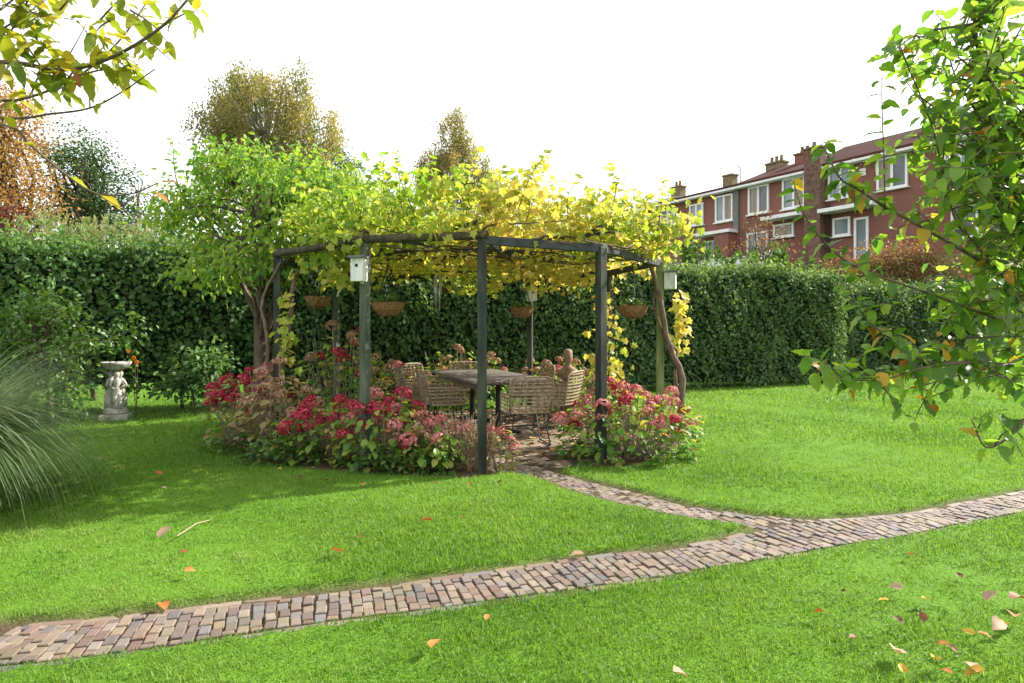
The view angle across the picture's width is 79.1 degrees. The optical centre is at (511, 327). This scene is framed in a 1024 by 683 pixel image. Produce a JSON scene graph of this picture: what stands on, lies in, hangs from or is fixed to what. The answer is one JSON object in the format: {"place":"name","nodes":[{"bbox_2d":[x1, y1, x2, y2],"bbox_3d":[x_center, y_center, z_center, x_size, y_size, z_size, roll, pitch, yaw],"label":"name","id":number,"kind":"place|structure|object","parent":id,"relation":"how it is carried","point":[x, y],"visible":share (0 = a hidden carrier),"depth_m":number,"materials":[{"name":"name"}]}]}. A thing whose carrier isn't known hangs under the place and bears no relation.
{"place":"outdoors","nodes":[
{"label":"outdoors","id":0,"kind":"place"},
{"bbox_2d":[0,333,145,527],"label":"ornamental grass","id":1,"kind":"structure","parent":0,"point":[5,432],"depth_m":5.25,"materials":[{"name":"plant"}]},
{"bbox_2d":[395,409,614,467],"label":"patio floor","id":2,"kind":"structure","parent":0,"point":[542,444],"depth_m":8.38,"materials":[{"name":"brick"}]},
{"bbox_2d":[393,367,440,422],"bbox_3d":[-1.484,1.047,9.521,0.661,0.900,0.606,0,0,-24],"label":"rattan chair","id":3,"kind":"object","parent":2,"relation":"on","point":[413,397],"visible":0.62,"depth_m":9.33,"materials":[{"name":"beige wicker"}]},
{"bbox_2d":[401,363,448,418],"bbox_3d":[-1.481,1.047,10.485,0.661,0.900,0.606,0,0,30],"label":"rattan chair","id":4,"kind":"object","parent":2,"relation":"on","point":[417,367],"visible":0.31,"depth_m":10.63,"materials":[{"name":"beige wicker"}]},
{"bbox_2d":[416,369,466,432],"bbox_3d":[-1.044,1.047,8.924,0.661,0.900,0.606,0,0,-22],"label":"rattan chair","id":5,"kind":"object","parent":2,"relation":"on","point":[448,402],"visible":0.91,"depth_m":8.74,"materials":[{"name":"beige wicker"}]},
{"bbox_2d":[324,408,585,466],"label":"leaf litter","id":6,"kind":"object","parent":2,"relation":"on","point":[534,438],"visible":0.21,"depth_m":9.05,"materials":[{"name":"plant"}]},
{"bbox_2d":[449,361,487,415],"bbox_3d":[-0.768,1.047,10.817,0.606,0.900,0.661,0,0,-15],"label":"rattan chair","id":7,"kind":"object","parent":2,"relation":"on","point":[466,389],"visible":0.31,"depth_m":11.02,"materials":[{"name":"beige wicker"}]},
{"bbox_2d":[430,369,551,433],"bbox_3d":[-0.420,1.110,9.550,1.144,0.790,2.498,0,0,-21],"label":"garden table","id":8,"kind":"object","parent":2,"relation":"on","point":[497,378],"visible":0.7,"depth_m":9.14,"materials":[{"name":"grey wood"}]},
{"bbox_2d":[500,376,554,445],"bbox_3d":[0.187,1.047,7.982,0.606,0.900,0.661,0,0,-14],"label":"rattan chair","id":9,"kind":"object","parent":2,"relation":"on","point":[526,409],"visible":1,"depth_m":7.76,"materials":[{"name":"beige wicker"}]},
{"bbox_2d":[510,364,554,421],"bbox_3d":[0.345,1.047,10.224,0.661,0.900,0.606,0,0,-20],"label":"rattan chair","id":10,"kind":"object","parent":2,"relation":"on","point":[552,373],"visible":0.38,"depth_m":10.23,"materials":[{"name":"beige wicker"}]},
{"bbox_2d":[531,370,584,434],"bbox_3d":[0.682,1.047,8.918,0.661,0.900,0.606,0,0,28],"label":"rattan chair","id":11,"kind":"object","parent":2,"relation":"on","point":[574,394],"visible":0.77,"depth_m":8.75,"materials":[{"name":"beige wicker"}]},
{"bbox_2d":[558,349,576,414],"bbox_3d":[0.957,0.930,10.600,0.323,1.139,0.306,0,0,10],"label":"stone bust","id":12,"kind":"object","parent":2,"relation":"on","point":[566,370],"visible":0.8,"depth_m":10.52,"materials":[{"name":"stone"}]},
{"bbox_2d":[560,367,630,420],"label":"hydrangea","id":13,"kind":"object","parent":2,"relation":"on","point":[589,386],"visible":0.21,"depth_m":9.85,"materials":[{"name":"pink plant"}]},
{"bbox_2d":[0,377,1023,682],"bbox_3d":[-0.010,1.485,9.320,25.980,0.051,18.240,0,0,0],"label":"lawn","id":14,"kind":"structure","parent":0,"point":[8,621],"depth_m":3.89,"materials":[{"name":"plant"}]},
{"bbox_2d":[0,196,46,396],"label":"purple shrub","id":15,"kind":"object","parent":14,"relation":"on","point":[3,214],"visible":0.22,"depth_m":12.70,"materials":[{"name":"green plant"}]},
{"bbox_2d":[0,280,158,425],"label":"arching shrub","id":16,"kind":"object","parent":14,"relation":"on","point":[47,340],"visible":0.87,"depth_m":9.22,"materials":[{"name":"green plant"}]},
{"bbox_2d":[13,207,178,400],"bbox_3d":[-8.475,-0.472,12.570,3.330,4.064,1.181,0,0,0],"label":"feathery shrub","id":17,"kind":"object","parent":14,"relation":"on","point":[113,229],"visible":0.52,"depth_m":12.53,"materials":[{"name":"green plant"}]},
{"bbox_2d":[0,0,211,211],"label":"cherry tree","id":18,"kind":"object","parent":14,"relation":"on","point":[21,17],"visible":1,"depth_m":2.27,"materials":[{"name":"yellow plant"}]},
{"bbox_2d":[98,361,132,421],"bbox_3d":[-6.419,1.030,10.050,0.444,0.960,0.444,0,0,-20],"label":"bird bath","id":19,"kind":"object","parent":14,"relation":"on","point":[117,406],"visible":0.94,"depth_m":9.96,"materials":[{"name":"stone"}]},
{"bbox_2d":[0,213,272,414],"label":"hedge","id":20,"kind":"object","parent":14,"relation":"on","point":[105,280],"visible":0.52,"depth_m":10.82,"materials":[{"name":"green plant"}]},
{"bbox_2d":[124,349,152,415],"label":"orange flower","id":21,"kind":"object","parent":14,"relation":"on","point":[136,361],"visible":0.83,"depth_m":10.37,"materials":[{"name":"green plant"}]},
{"bbox_2d":[157,526,169,537],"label":"fallen leaf","id":22,"kind":"object","parent":14,"relation":"on","point":[162,531],"visible":1,"depth_m":4.34,"materials":[{"name":"plant"}]},
{"bbox_2d":[157,600,169,609],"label":"fallen leaf","id":23,"kind":"object","parent":14,"relation":"on","point":[164,604],"visible":1,"depth_m":3.30,"materials":[{"name":"plant"}]},
{"bbox_2d":[184,566,194,570],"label":"fallen leaf","id":24,"kind":"object","parent":14,"relation":"on","point":[189,568],"visible":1,"depth_m":3.65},
{"bbox_2d":[177,520,209,535],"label":"twig","id":25,"kind":"object","parent":14,"relation":"on","point":[192,526],"visible":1,"depth_m":4.39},
{"bbox_2d":[147,334,241,415],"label":"dark shrub","id":26,"kind":"object","parent":14,"relation":"on","point":[192,373],"visible":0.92,"depth_m":10.36,"materials":[{"name":"green plant"}]},
{"bbox_2d":[198,431,272,453],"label":"border plant","id":27,"kind":"object","parent":14,"relation":"on","point":[220,446],"visible":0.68,"depth_m":7.41,"materials":[{"name":"green plant"}]},
{"bbox_2d":[196,362,295,445],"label":"hydrangea","id":28,"kind":"object","parent":14,"relation":"on","point":[229,395],"visible":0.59,"depth_m":8.03,"materials":[{"name":"red plant"}]},
{"bbox_2d":[127,129,390,424],"bbox_3d":[-3.741,-0.728,9.216,4.310,4.574,2.284,0,0,10],"label":"leafy tree","id":29,"kind":"object","parent":14,"relation":"on","point":[260,216],"visible":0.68,"depth_m":9.15,"materials":[{"name":"green plant"}]},
{"bbox_2d":[228,354,325,451],"bbox_3d":[-2.866,0.913,7.544,1.192,1.183,0.956,0,0,0],"label":"hydrangea","id":30,"kind":"object","parent":14,"relation":"on","point":[258,401],"visible":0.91,"depth_m":7.43,"materials":[{"name":"pink plant"}]},
{"bbox_2d":[235,435,331,465],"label":"border plant","id":31,"kind":"object","parent":14,"relation":"on","point":[265,448],"visible":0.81,"depth_m":6.78,"materials":[{"name":"green plant"}]},
{"bbox_2d":[267,393,382,467],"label":"hydrangea","id":32,"kind":"object","parent":14,"relation":"on","point":[297,428],"visible":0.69,"depth_m":6.81,"materials":[{"name":"red plant"}]},
{"bbox_2d":[330,547,343,551],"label":"fallen leaf","id":33,"kind":"object","parent":14,"relation":"on","point":[337,549],"visible":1,"depth_m":3.97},
{"bbox_2d":[299,320,388,434],"bbox_3d":[-2.345,0.699,8.703,1.310,1.640,0.990,0,0,0],"label":"hydrangea","id":34,"kind":"object","parent":14,"relation":"on","point":[338,352],"visible":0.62,"depth_m":8.60,"materials":[{"name":"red plant"}]},
{"bbox_2d":[330,386,436,473],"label":"hydrangea","id":35,"kind":"object","parent":14,"relation":"on","point":[394,423],"visible":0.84,"depth_m":6.54,"materials":[{"name":"pink plant"}]},
{"bbox_2d":[351,358,430,419],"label":"hydrangea","id":36,"kind":"object","parent":14,"relation":"on","point":[409,375],"visible":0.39,"depth_m":10.14,"materials":[{"name":"pink plant"}]},
{"bbox_2d":[359,441,462,474],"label":"border plant","id":37,"kind":"object","parent":14,"relation":"on","point":[388,457],"visible":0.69,"depth_m":6.36,"materials":[{"name":"green plant"}]},
{"bbox_2d":[260,149,565,438],"bbox_3d":[-1.317,-0.259,8.980,4.236,3.525,5.902,0,0,0],"label":"grape vine","id":38,"kind":"object","parent":14,"relation":"on","point":[318,219],"visible":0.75,"depth_m":7.29,"materials":[{"name":"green plant"}]},
{"bbox_2d":[389,413,473,475],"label":"hydrangea","id":39,"kind":"object","parent":14,"relation":"on","point":[440,433],"visible":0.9,"depth_m":6.34,"materials":[{"name":"pink plant"}]},
{"bbox_2d":[427,639,440,646],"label":"fallen leaf","id":40,"kind":"object","parent":14,"relation":"on","point":[431,643],"visible":1,"depth_m":2.81,"materials":[{"name":"plant"}]},
{"bbox_2d":[412,344,508,409],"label":"hydrangea","id":41,"kind":"object","parent":14,"relation":"on","point":[494,360],"visible":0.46,"depth_m":11.64,"materials":[{"name":"pink plant"}]},
{"bbox_2d":[272,219,663,474],"bbox_3d":[-0.605,0.196,8.576,5.116,2.688,4.683,0,0,-15],"label":"pergola","id":42,"kind":"object","parent":14,"relation":"on","point":[603,278],"visible":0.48,"depth_m":6.85,"materials":[{"name":"paint"}]},
{"bbox_2d":[304,269,331,307],"bbox_3d":[-2.696,-0.597,8.599,0.369,0.645,0.363,0,0,0],"label":"hanging basket","id":43,"kind":"object","parent":42,"relation":"hanging from","point":[317,299],"visible":0.96,"depth_m":8.51,"materials":[{"name":"brown wicker"}]},
{"bbox_2d":[347,255,368,283],"bbox_3d":[-1.596,-0.617,6.458,0.165,0.300,0.179,0,0,12],"label":"nest box","id":44,"kind":"object","parent":42,"relation":"attached to","point":[358,268],"visible":1,"depth_m":6.41,"materials":[{"name":"white wood"}]},
{"bbox_2d":[371,264,404,317],"bbox_3d":[-1.551,-0.525,7.743,0.414,0.790,0.433,0,0,38],"label":"hanging basket","id":45,"kind":"object","parent":42,"relation":"hanging from","point":[389,306],"visible":1,"depth_m":7.64,"materials":[{"name":"brown wicker"}]},
{"bbox_2d":[434,270,441,310],"bbox_3d":[-1.014,-0.578,8.500,0.110,0.685,0.107,0,0,0],"label":"wind chime","id":46,"kind":"object","parent":42,"relation":"hanging from","point":[435,288],"visible":0.73,"depth_m":8.46,"materials":[{"name":"silver metal"}]},
{"bbox_2d":[510,279,533,318],"bbox_3d":[0.169,-0.533,10.009,0.385,0.775,0.427,0,0,42],"label":"hanging basket","id":47,"kind":"object","parent":42,"relation":"hanging from","point":[521,310],"visible":1,"depth_m":9.90,"materials":[{"name":"brown wicker"}]},
{"bbox_2d":[527,284,538,301],"bbox_3d":[0.356,-0.635,11.066,0.220,0.344,0.192,0,0,-14],"label":"nest box","id":48,"kind":"object","parent":42,"relation":"attached to","point":[532,295],"visible":0.56,"depth_m":11.00,"materials":[{"name":"white wood"}]},
{"bbox_2d":[617,270,648,318],"bbox_3d":[1.663,-0.521,8.500,0.428,0.799,0.422,0,0,0],"label":"hanging basket","id":49,"kind":"object","parent":42,"relation":"hanging from","point":[633,309],"visible":1,"depth_m":8.40,"materials":[{"name":"brown wicker"}]},
{"bbox_2d":[663,270,678,289],"bbox_3d":[2.159,-0.651,8.428,0.209,0.275,0.230,0,0,18],"label":"nest box","id":50,"kind":"object","parent":42,"relation":"attached to","point":[669,279],"visible":0.98,"depth_m":8.33,"materials":[{"name":"white wood"}]},
{"bbox_2d":[444,411,504,471],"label":"dried perennial","id":51,"kind":"object","parent":14,"relation":"on","point":[472,462],"visible":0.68,"depth_m":6.43,"materials":[{"name":"plant"}]},
{"bbox_2d":[487,423,521,470],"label":"hydrangea","id":52,"kind":"object","parent":14,"relation":"on","point":[510,439],"visible":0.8,"depth_m":6.50,"materials":[{"name":"pink plant"}]},
{"bbox_2d":[506,355,594,411],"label":"hydrangea","id":53,"kind":"object","parent":14,"relation":"on","point":[557,377],"visible":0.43,"depth_m":11.10,"materials":[{"name":"pink plant"}]},
{"bbox_2d":[425,146,714,437],"bbox_3d":[0.550,-0.247,8.999,4.132,3.503,5.970,0,0,0],"label":"grape vine","id":54,"kind":"object","parent":14,"relation":"on","point":[641,232],"visible":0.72,"depth_m":7.57,"materials":[{"name":"yellow plant"}]},
{"bbox_2d":[570,550,583,555],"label":"fallen leaf","id":55,"kind":"object","parent":14,"relation":"on","point":[577,552],"visible":1,"depth_m":4.06,"materials":[{"name":"plant"}]},
{"bbox_2d":[581,280,637,414],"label":"climbing vine","id":56,"kind":"object","parent":14,"relation":"on","point":[618,365],"visible":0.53,"depth_m":9.71,"materials":[{"name":"yellow plant"}]},
{"bbox_2d":[552,377,706,467],"bbox_3d":[1.348,1.069,7.146,1.799,1.009,1.320,0,0,0],"label":"hydrangea","id":57,"kind":"object","parent":14,"relation":"on","point":[619,433],"visible":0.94,"depth_m":6.96,"materials":[{"name":"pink plant"}]},
{"bbox_2d":[673,665,687,676],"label":"fallen leaf","id":58,"kind":"object","parent":14,"relation":"on","point":[676,669],"visible":1,"depth_m":2.57,"materials":[{"name":"plant"}]},
{"bbox_2d":[888,582,902,588],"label":"fallen leaf","id":59,"kind":"object","parent":14,"relation":"on","point":[896,585],"visible":1,"depth_m":3.42,"materials":[{"name":"plant"}]},
{"bbox_2d":[889,643,906,652],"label":"fallen leaf","id":60,"kind":"object","parent":14,"relation":"on","point":[897,650],"visible":1,"depth_m":2.73,"materials":[{"name":"plant"}]},
{"bbox_2d":[893,616,903,622],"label":"fallen leaf","id":61,"kind":"object","parent":14,"relation":"on","point":[900,619],"visible":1,"depth_m":3.04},
{"bbox_2d":[776,0,1023,464],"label":"apple tree","id":62,"kind":"object","parent":14,"relation":"on","point":[989,149],"visible":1,"depth_m":2.18,"materials":[{"name":"green plant"}]},
{"bbox_2d":[898,663,908,673],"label":"fallen leaf","id":63,"kind":"object","parent":14,"relation":"on","point":[903,668],"visible":1,"depth_m":2.60,"materials":[{"name":"plant"}]},
{"bbox_2d":[919,611,927,621],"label":"fallen leaf","id":64,"kind":"object","parent":14,"relation":"on","point":[923,616],"visible":1,"depth_m":3.06,"materials":[{"name":"plant"}]},
{"bbox_2d":[936,640,949,644],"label":"fallen leaf","id":65,"kind":"object","parent":14,"relation":"on","point":[942,642],"visible":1,"depth_m":2.80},
{"bbox_2d":[940,667,952,673],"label":"fallen leaf","id":66,"kind":"object","parent":14,"relation":"on","point":[947,669],"visible":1,"depth_m":2.57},
{"bbox_2d":[946,644,957,652],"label":"fallen leaf","id":67,"kind":"object","parent":14,"relation":"on","point":[953,647],"visible":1,"depth_m":2.76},
{"bbox_2d":[962,628,975,633],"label":"fallen leaf","id":68,"kind":"object","parent":14,"relation":"on","point":[969,630],"visible":1,"depth_m":2.92,"materials":[{"name":"plant"}]},
{"bbox_2d":[963,664,985,675],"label":"fallen leaf","id":69,"kind":"object","parent":14,"relation":"on","point":[969,670],"visible":1,"depth_m":2.58,"materials":[{"name":"plant"}]},
{"bbox_2d":[963,661,979,673],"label":"fallen leaf","id":70,"kind":"object","parent":69,"relation":"on","point":[970,664],"visible":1,"depth_m":2.60,"materials":[{"name":"plant"}]},
{"bbox_2d":[982,590,995,599],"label":"fallen leaf","id":71,"kind":"object","parent":14,"relation":"on","point":[988,594],"visible":1,"depth_m":3.31,"materials":[{"name":"plant"}]},
{"bbox_2d":[992,615,1007,629],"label":"fallen leaf","id":72,"kind":"object","parent":14,"relation":"on","point":[998,623],"visible":1,"depth_m":2.95,"materials":[{"name":"plant"}]},
{"bbox_2d":[1009,591,1023,598],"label":"fallen leaf","id":73,"kind":"object","parent":14,"relation":"on","point":[1012,595],"visible":1,"depth_m":3.27,"materials":[{"name":"plant"}]},
{"bbox_2d":[0,466,1023,671],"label":"brick path","id":74,"kind":"structure","parent":0,"point":[37,641],"depth_m":3.65,"materials":[{"name":"brick"}]},
{"bbox_2d":[0,0,1023,262],"label":"sky","id":75,"kind":"structure","parent":0,"point":[689,92],"materials":[{"name":"white"}]},
{"bbox_2d":[648,253,772,269],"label":"garden wall","id":76,"kind":"structure","parent":0,"point":[737,261],"depth_m":34.06,"materials":[{"name":"white paint"}]},
{"bbox_2d":[761,252,1023,381],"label":"bank","id":77,"kind":"structure","parent":0,"point":[1010,317],"depth_m":19.87,"materials":[{"name":"plant"}]},
{"bbox_2d":[626,181,686,264],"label":"terraced house","id":78,"kind":"structure","parent":77,"relation":"on","point":[680,190],"depth_m":41.88,"materials":[{"name":"brick"}]},
{"bbox_2d":[660,210,675,224],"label":"window","id":79,"kind":"structure","parent":78,"relation":"in","point":[664,213],"depth_m":41.87,"materials":[{"name":"white paint"}]},
{"bbox_2d":[679,164,769,260],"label":"terraced house","id":80,"kind":"structure","parent":77,"relation":"on","point":[720,211],"depth_m":38.14,"materials":[{"name":"brick"}]},
{"bbox_2d":[689,202,704,227],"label":"window","id":81,"kind":"structure","parent":80,"relation":"in","point":[694,208],"depth_m":39.62,"materials":[{"name":"white paint"}]},
{"bbox_2d":[705,240,713,259],"bbox_3d":[12.371,-4.168,38.677,0.200,2.565,1.060,0,0,-32],"label":"door","id":82,"kind":"structure","parent":80,"relation":"in","point":[707,242],"depth_m":38.74,"materials":[{"name":"white paint"}]},
{"bbox_2d":[713,193,732,223],"bbox_3d":[12.906,-7.277,37.834,0.200,1.685,1.460,0,0,-32],"label":"window","id":83,"kind":"structure","parent":80,"relation":"in","point":[723,203],"depth_m":37.80,"materials":[{"name":"white paint"}]},
{"bbox_2d":[720,207,805,266],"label":"sparse shrub","id":84,"kind":"object","parent":77,"relation":"on","point":[762,242],"visible":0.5,"depth_m":23.90,"materials":[{"name":"orange plant"}]},
{"bbox_2d":[734,145,852,268],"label":"terraced house","id":85,"kind":"structure","parent":77,"relation":"on","point":[758,196],"depth_m":35.16,"materials":[{"name":"brick"}]},
{"bbox_2d":[745,183,770,216],"bbox_3d":[14.195,-7.377,35.792,0.200,1.685,1.530,0,0,-32],"label":"window","id":86,"kind":"structure","parent":85,"relation":"in","point":[758,196],"depth_m":35.78,"materials":[{"name":"white paint"}]},
{"bbox_2d":[747,230,768,253],"bbox_3d":[14.160,-4.342,35.847,0.200,2.415,1.560,0,0,-32],"label":"window","id":87,"kind":"structure","parent":85,"relation":"in","point":[759,235],"depth_m":35.79,"materials":[{"name":"white paint"}]},
{"bbox_2d":[771,222,795,239],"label":"window","id":88,"kind":"structure","parent":85,"relation":"in","point":[789,232],"depth_m":34.41,"materials":[{"name":"white paint"}]},
{"bbox_2d":[779,175,803,211],"bbox_3d":[15.375,-7.372,33.924,0.200,1.755,1.510,0,0,-32],"label":"window","id":89,"kind":"structure","parent":85,"relation":"in","point":[787,206],"depth_m":34.04,"materials":[{"name":"white paint"}]},
{"bbox_2d":[802,115,961,266],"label":"terraced house","id":90,"kind":"structure","parent":77,"relation":"on","point":[838,220],"depth_m":31.08,"materials":[{"name":"brick"}]},
{"bbox_2d":[825,164,853,201],"bbox_3d":[16.777,-7.402,31.706,0.200,1.635,1.460,0,0,-32],"label":"window","id":91,"kind":"structure","parent":90,"relation":"in","point":[833,176],"depth_m":31.85,"materials":[{"name":"white paint"}]},
{"bbox_2d":[831,216,851,238],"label":"window","id":92,"kind":"structure","parent":90,"relation":"in","point":[841,227],"depth_m":31.68,"materials":[{"name":"white paint"}]},
{"bbox_2d":[854,216,868,258],"bbox_3d":[17.338,-4.192,30.819,0.200,2.615,0.860,0,0,-32],"label":"door","id":93,"kind":"structure","parent":90,"relation":"in","point":[861,225],"depth_m":30.86,"materials":[{"name":"white paint"}]},
{"bbox_2d":[874,154,909,192],"bbox_3d":[18.112,-7.402,29.593,0.200,1.635,1.560,0,0,-32],"label":"window","id":94,"kind":"structure","parent":90,"relation":"in","point":[899,170],"depth_m":29.55,"materials":[{"name":"white paint"}]},
{"bbox_2d":[813,235,976,286],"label":"brown hedge","id":95,"kind":"object","parent":77,"relation":"on","point":[918,261],"visible":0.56,"depth_m":20.77,"materials":[{"name":"orange plant"}]},
{"bbox_2d":[810,267,990,378],"bbox_3d":[11.937,-0.104,19.302,7.541,3.324,1.701,0,0,-21],"label":"hedge","id":96,"kind":"object","parent":77,"relation":"on","point":[909,314],"visible":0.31,"depth_m":18.65,"materials":[{"name":"green plant"}]},
{"bbox_2d":[920,104,1022,256],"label":"terraced house","id":97,"kind":"structure","parent":77,"relation":"on","point":[948,216],"depth_m":27.88,"materials":[{"name":"brick"}]},
{"bbox_2d":[944,139,965,162],"bbox_3d":[19.634,-7.402,27.186,0.200,1.635,1.460,0,0,-32],"label":"window","id":98,"kind":"structure","parent":97,"relation":"in","point":[961,156],"depth_m":27.18,"materials":[{"name":"white paint"}]},
{"bbox_2d":[949,199,998,240],"bbox_3d":[19.981,-4.718,26.638,0.200,1.765,2.160,0,0,-32],"label":"window","id":99,"kind":"structure","parent":97,"relation":"in","point":[968,223],"depth_m":26.97,"materials":[{"name":"white paint"}]},
{"label":"ground","id":100,"kind":"structure","parent":0,"visible":0},
{"bbox_2d":[0,78,88,239],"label":"beech tree","id":101,"kind":"object","parent":100,"relation":"on","point":[9,174],"visible":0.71,"depth_m":16.09,"materials":[{"name":"orange plant"}]},
{"bbox_2d":[9,116,168,257],"bbox_3d":[-13.314,-2.449,19.074,5.330,8.072,3.473,0,0,0],"label":"oak tree","id":102,"kind":"object","parent":100,"relation":"on","point":[93,171],"visible":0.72,"depth_m":18.83,"materials":[{"name":"green plant"}]},
{"bbox_2d":[111,172,158,254],"bbox_3d":[-14.656,-2.340,23.711,1.707,7.787,2.070,0,0,0],"label":"bare tree","id":103,"kind":"object","parent":100,"relation":"on","point":[134,217],"visible":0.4,"depth_m":23.97,"materials":[{"name":"brown plant"}]},
{"bbox_2d":[99,199,194,251],"bbox_3d":[-15.560,-2.036,25.874,4.841,7.207,3.205,0,0,0],"label":"background tree","id":104,"kind":"object","parent":100,"relation":"on","point":[134,222],"visible":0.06,"depth_m":25.66,"materials":[{"name":"green plant"}]},
{"bbox_2d":[174,56,352,242],"bbox_3d":[-8.861,-4.175,22.863,6.304,11.492,3.948,0,0,0],"label":"birch tree","id":105,"kind":"object","parent":100,"relation":"on","point":[237,117],"visible":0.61,"depth_m":22.18,"materials":[{"name":"yellow plant"}]},
{"bbox_2d":[318,139,369,192],"bbox_3d":[-7.306,-3.312,25.994,2.809,9.743,2.051,0,0,0],"label":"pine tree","id":106,"kind":"object","parent":100,"relation":"on","point":[347,159],"visible":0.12,"depth_m":25.95,"materials":[{"name":"green plant"}]},
{"bbox_2d":[410,104,502,215],"bbox_3d":[-2.605,-4.599,30.161,4.605,12.333,3.217,0,0,0],"label":"birch tree","id":107,"kind":"object","parent":100,"relation":"on","point":[458,153],"visible":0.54,"depth_m":29.62,"materials":[{"name":"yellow plant"}]},
{"bbox_2d":[243,230,850,407],"bbox_3d":[1.932,-0.208,14.502,15.121,3.542,1.838,0,0,-21],"label":"hedge","id":108,"kind":"object","parent":100,"relation":"on","point":[752,324],"visible":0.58,"depth_m":14.36,"materials":[{"name":"green plant"}]},
{"bbox_2d":[668,230,827,274],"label":"green shrub","id":109,"kind":"object","parent":100,"relation":"on","point":[695,256],"visible":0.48,"depth_m":17.03,"materials":[{"name":"green plant"}]}
]}

